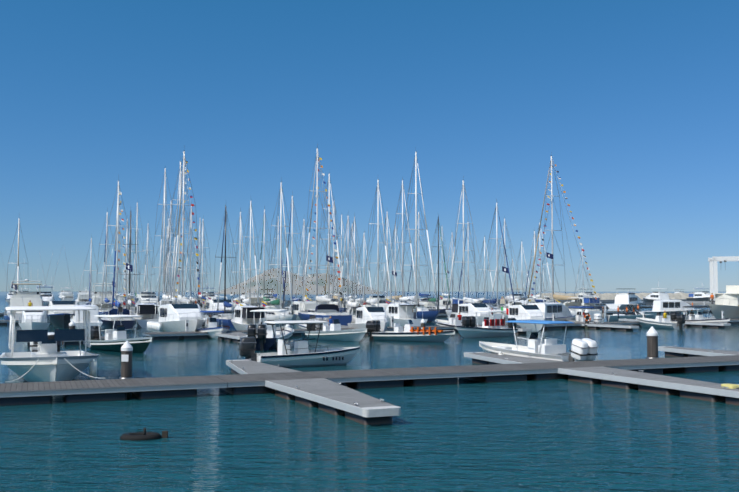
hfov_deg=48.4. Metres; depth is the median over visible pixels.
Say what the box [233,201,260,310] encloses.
sailboat
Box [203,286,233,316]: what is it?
motor yacht
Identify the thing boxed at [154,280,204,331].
boat
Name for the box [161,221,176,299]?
sailboat
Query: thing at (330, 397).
finger pier
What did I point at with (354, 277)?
sailboat
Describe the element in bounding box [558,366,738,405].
finger pier
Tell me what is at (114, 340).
green boat
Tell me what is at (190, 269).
sailboat
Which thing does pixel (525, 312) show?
cruiser
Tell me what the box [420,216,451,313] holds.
sailboat
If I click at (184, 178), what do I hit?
sailboat
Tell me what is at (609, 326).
pier finger
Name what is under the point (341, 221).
sailboat
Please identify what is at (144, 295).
motor yacht
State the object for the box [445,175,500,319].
sailboat
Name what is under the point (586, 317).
pile
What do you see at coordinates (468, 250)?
sailboat
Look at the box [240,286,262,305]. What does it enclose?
motor yacht
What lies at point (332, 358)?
boat console lettering
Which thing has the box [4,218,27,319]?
sailboat
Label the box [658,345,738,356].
finger pier
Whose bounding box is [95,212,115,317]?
sailboat
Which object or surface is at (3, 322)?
pier walkway
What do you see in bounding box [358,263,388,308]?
motor yacht
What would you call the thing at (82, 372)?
mooring line
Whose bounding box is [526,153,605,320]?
sailboat
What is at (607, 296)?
breakwater
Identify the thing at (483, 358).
finger pier
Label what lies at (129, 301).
sailboat
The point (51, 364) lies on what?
motorboat
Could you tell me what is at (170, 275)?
sailboat
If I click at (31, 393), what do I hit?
pier walkway
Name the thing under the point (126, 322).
sailboat
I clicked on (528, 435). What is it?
sea water
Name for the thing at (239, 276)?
sailboat
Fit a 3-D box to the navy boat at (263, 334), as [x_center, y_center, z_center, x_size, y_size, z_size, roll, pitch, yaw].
[-7.716,6.660,64.584,3.126,3.310,11.439,0,-3,4]
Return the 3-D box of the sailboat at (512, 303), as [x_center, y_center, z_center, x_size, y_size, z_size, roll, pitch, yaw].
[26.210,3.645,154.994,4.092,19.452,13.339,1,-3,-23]
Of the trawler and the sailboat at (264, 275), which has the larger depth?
the sailboat at (264, 275)
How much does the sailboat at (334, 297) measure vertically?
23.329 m
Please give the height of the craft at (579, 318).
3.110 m
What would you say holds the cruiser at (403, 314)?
on the sea water
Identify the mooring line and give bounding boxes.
[5,359,38,381]
[64,358,104,378]
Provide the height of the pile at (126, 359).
3.643 m
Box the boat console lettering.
[323,357,343,360]
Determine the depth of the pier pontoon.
65.25 m
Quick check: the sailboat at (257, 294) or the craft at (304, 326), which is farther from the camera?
the sailboat at (257, 294)
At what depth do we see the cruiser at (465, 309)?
102.23 m
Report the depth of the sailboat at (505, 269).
125.89 m
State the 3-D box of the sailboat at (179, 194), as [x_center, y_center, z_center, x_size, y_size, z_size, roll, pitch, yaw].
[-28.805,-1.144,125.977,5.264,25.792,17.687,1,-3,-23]
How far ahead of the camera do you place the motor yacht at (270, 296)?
213.47 m
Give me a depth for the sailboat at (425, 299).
216.48 m
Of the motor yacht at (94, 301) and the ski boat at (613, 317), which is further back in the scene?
the motor yacht at (94, 301)
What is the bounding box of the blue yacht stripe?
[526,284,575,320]
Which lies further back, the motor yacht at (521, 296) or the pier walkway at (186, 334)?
the motor yacht at (521, 296)
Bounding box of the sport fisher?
[606,289,642,308]
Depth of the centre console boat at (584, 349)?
46.91 m
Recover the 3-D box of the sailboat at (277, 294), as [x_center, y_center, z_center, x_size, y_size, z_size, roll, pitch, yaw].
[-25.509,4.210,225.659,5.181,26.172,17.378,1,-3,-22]
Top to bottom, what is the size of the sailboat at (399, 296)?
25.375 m
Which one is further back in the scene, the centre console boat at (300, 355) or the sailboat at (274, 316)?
the sailboat at (274, 316)
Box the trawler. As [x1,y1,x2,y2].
[706,285,738,318]
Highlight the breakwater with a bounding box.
[536,292,694,299]
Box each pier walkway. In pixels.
[0,301,708,315]
[0,305,710,324]
[0,355,738,405]
[4,303,652,309]
[9,301,644,305]
[78,299,686,304]
[143,311,738,339]
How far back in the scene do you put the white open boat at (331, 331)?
71.39 m
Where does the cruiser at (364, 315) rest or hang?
on the sea water
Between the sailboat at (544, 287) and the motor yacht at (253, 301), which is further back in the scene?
the sailboat at (544, 287)
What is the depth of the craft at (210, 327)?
75.61 m
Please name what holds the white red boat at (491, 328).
on the sea water
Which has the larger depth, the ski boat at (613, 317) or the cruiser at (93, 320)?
the ski boat at (613, 317)
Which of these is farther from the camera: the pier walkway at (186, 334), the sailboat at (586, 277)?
the sailboat at (586, 277)
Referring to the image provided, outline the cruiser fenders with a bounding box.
[147,321,161,331]
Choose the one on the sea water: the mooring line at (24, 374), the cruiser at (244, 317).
the cruiser at (244, 317)
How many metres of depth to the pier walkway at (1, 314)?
214.89 m
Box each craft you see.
[197,311,228,338]
[298,315,329,328]
[435,312,476,331]
[566,306,602,323]
[636,311,685,328]
[670,306,729,322]
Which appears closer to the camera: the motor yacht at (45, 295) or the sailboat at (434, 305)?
the sailboat at (434, 305)
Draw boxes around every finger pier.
[226,359,301,373]
[265,378,400,424]
[464,351,564,364]
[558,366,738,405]
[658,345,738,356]
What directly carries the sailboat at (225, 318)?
on the sea water
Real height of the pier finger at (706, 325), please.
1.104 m
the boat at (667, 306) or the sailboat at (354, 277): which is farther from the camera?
the sailboat at (354, 277)
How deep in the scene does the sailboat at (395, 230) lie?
193.18 m
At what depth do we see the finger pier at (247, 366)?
40.29 m
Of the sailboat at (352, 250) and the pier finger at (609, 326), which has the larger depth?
the sailboat at (352, 250)
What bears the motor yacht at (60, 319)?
on the sea water
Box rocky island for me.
[215,268,383,293]
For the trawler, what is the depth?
112.69 m
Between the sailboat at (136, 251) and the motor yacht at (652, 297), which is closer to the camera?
the sailboat at (136, 251)
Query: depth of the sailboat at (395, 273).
164.79 m
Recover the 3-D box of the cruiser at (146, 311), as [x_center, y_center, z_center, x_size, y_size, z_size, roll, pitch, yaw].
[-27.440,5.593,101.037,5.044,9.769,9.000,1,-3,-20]
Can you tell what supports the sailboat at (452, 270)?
on the sea water
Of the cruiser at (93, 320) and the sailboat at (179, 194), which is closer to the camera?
the cruiser at (93, 320)
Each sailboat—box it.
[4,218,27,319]
[82,234,97,304]
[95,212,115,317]
[101,180,135,328]
[118,219,135,309]
[119,210,140,317]
[127,203,145,304]
[139,223,154,291]
[149,168,177,311]
[160,200,178,303]
[160,223,176,299]
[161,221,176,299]
[163,161,203,313]
[165,151,210,327]
[180,201,205,310]
[191,220,210,301]
[193,219,210,308]
[211,205,242,326]
[230,208,248,308]
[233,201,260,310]
[253,207,278,306]
[262,181,296,324]
[270,216,287,305]
[281,191,303,314]
[295,218,315,300]
[298,144,352,325]
[306,174,346,312]
[324,200,350,307]
[330,215,351,299]
[330,246,342,298]
[337,213,363,309]
[337,216,369,322]
[344,224,359,298]
[352,235,372,305]
[360,180,392,306]
[374,212,397,300]
[382,152,439,321]
[382,222,405,301]
[384,178,419,306]
[407,212,442,307]
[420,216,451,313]
[433,229,455,301]
[443,234,466,297]
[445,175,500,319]
[458,221,485,303]
[472,236,495,305]
[476,199,514,319]
[491,219,529,308]
[501,258,518,298]
[510,238,532,302]
[524,220,554,302]
[524,229,559,304]
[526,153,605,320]
[539,266,551,301]
[574,247,600,302]
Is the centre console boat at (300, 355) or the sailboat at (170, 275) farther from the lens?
the sailboat at (170, 275)
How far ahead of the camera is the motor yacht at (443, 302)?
153.60 m
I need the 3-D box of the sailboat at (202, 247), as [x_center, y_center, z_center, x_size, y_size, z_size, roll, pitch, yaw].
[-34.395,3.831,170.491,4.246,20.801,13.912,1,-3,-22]
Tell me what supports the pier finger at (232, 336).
on the sea water
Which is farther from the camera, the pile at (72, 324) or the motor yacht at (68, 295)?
the motor yacht at (68, 295)
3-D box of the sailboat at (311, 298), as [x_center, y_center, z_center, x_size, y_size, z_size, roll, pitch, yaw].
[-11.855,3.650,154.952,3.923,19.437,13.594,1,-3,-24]
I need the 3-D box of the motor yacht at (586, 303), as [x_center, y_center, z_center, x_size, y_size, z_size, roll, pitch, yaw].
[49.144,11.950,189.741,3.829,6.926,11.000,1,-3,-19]
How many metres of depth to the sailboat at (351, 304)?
113.87 m
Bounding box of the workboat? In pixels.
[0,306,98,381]
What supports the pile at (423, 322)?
in the sea water
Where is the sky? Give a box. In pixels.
[0,0,738,291]
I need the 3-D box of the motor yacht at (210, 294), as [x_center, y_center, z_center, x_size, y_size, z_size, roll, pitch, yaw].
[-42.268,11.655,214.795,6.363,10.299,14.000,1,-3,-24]
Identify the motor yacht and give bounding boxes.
[0,251,52,319]
[5,288,22,304]
[36,285,55,305]
[39,253,86,327]
[58,279,76,300]
[75,285,93,304]
[88,266,122,308]
[117,291,133,301]
[132,278,157,306]
[192,273,216,299]
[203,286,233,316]
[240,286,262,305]
[261,289,274,303]
[289,281,320,320]
[315,273,341,306]
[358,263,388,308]
[439,298,467,308]
[500,279,529,305]
[571,285,602,309]
[571,288,599,300]
[643,276,668,302]
[686,283,709,300]
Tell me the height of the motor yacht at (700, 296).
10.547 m
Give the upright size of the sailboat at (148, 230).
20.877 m
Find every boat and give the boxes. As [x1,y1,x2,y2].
[87,315,152,352]
[154,280,204,331]
[238,320,359,367]
[240,309,293,350]
[304,316,366,341]
[366,320,454,341]
[456,307,517,337]
[479,320,598,361]
[606,304,653,320]
[635,300,703,318]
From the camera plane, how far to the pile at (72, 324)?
68.37 m
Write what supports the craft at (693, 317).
on the sea water
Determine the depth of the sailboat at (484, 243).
175.68 m
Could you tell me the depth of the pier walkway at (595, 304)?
263.61 m
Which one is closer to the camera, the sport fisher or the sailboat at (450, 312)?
the sailboat at (450, 312)
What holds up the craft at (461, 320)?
on the sea water
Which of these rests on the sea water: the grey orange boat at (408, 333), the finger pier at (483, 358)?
the grey orange boat at (408, 333)
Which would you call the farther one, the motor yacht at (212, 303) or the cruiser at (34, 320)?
the motor yacht at (212, 303)
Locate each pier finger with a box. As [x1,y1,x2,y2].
[215,332,246,342]
[478,326,531,333]
[582,323,638,330]
[619,318,636,321]
[683,321,730,327]
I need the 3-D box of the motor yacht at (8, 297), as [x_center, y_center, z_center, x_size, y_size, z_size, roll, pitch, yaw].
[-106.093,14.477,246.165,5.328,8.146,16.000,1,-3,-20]
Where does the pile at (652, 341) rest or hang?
in the sea water
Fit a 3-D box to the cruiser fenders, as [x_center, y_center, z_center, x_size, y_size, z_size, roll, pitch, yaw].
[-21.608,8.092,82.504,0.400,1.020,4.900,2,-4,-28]
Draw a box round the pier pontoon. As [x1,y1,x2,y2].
[27,336,104,346]
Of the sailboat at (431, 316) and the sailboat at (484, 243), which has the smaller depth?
the sailboat at (431, 316)
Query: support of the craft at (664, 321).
on the sea water
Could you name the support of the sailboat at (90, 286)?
on the sea water
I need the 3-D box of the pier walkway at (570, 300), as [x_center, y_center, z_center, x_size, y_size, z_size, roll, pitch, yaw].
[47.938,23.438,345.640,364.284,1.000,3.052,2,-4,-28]
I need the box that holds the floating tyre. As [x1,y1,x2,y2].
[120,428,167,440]
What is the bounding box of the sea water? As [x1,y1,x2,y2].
[0,292,738,491]
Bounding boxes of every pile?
[69,320,75,328]
[119,341,132,378]
[420,319,425,329]
[584,309,590,328]
[646,326,659,358]
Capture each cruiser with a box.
[13,246,61,329]
[64,246,113,331]
[127,252,168,327]
[231,249,275,329]
[347,307,389,334]
[385,253,429,326]
[447,282,494,324]
[495,255,545,330]
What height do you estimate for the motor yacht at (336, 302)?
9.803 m
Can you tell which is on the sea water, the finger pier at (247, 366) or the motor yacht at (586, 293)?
the motor yacht at (586, 293)
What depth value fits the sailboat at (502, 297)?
260.63 m
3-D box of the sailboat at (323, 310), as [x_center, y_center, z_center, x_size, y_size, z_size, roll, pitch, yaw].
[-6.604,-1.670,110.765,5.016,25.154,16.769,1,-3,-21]
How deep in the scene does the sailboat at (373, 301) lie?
116.38 m
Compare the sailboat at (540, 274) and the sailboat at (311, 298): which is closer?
the sailboat at (311, 298)
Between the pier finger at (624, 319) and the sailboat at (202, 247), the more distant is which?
the sailboat at (202, 247)
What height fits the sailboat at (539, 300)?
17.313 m
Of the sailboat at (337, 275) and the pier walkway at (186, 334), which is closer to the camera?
the pier walkway at (186, 334)
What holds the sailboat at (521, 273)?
on the sea water
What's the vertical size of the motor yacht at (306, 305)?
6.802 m
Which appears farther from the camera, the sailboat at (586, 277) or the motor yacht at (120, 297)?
the sailboat at (586, 277)
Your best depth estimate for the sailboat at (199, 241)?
213.96 m
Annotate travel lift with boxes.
[684,256,738,304]
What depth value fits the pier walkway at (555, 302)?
318.94 m
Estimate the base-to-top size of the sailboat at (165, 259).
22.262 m
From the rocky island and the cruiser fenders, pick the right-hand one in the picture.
the rocky island
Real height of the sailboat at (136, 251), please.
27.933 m
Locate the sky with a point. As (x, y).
(634, 104)
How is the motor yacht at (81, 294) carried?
on the sea water
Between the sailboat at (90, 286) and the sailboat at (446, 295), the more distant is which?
the sailboat at (446, 295)
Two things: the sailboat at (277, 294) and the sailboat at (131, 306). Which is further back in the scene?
the sailboat at (277, 294)
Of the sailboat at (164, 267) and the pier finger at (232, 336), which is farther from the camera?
the sailboat at (164, 267)
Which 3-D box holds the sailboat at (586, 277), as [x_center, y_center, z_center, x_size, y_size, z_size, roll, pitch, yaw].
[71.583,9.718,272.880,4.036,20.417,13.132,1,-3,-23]
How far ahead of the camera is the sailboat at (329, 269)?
139.11 m
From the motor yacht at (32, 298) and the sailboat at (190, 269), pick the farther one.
the sailboat at (190, 269)
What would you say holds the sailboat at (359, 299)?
on the sea water
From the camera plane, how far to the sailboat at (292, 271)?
136.04 m
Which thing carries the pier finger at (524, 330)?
on the sea water

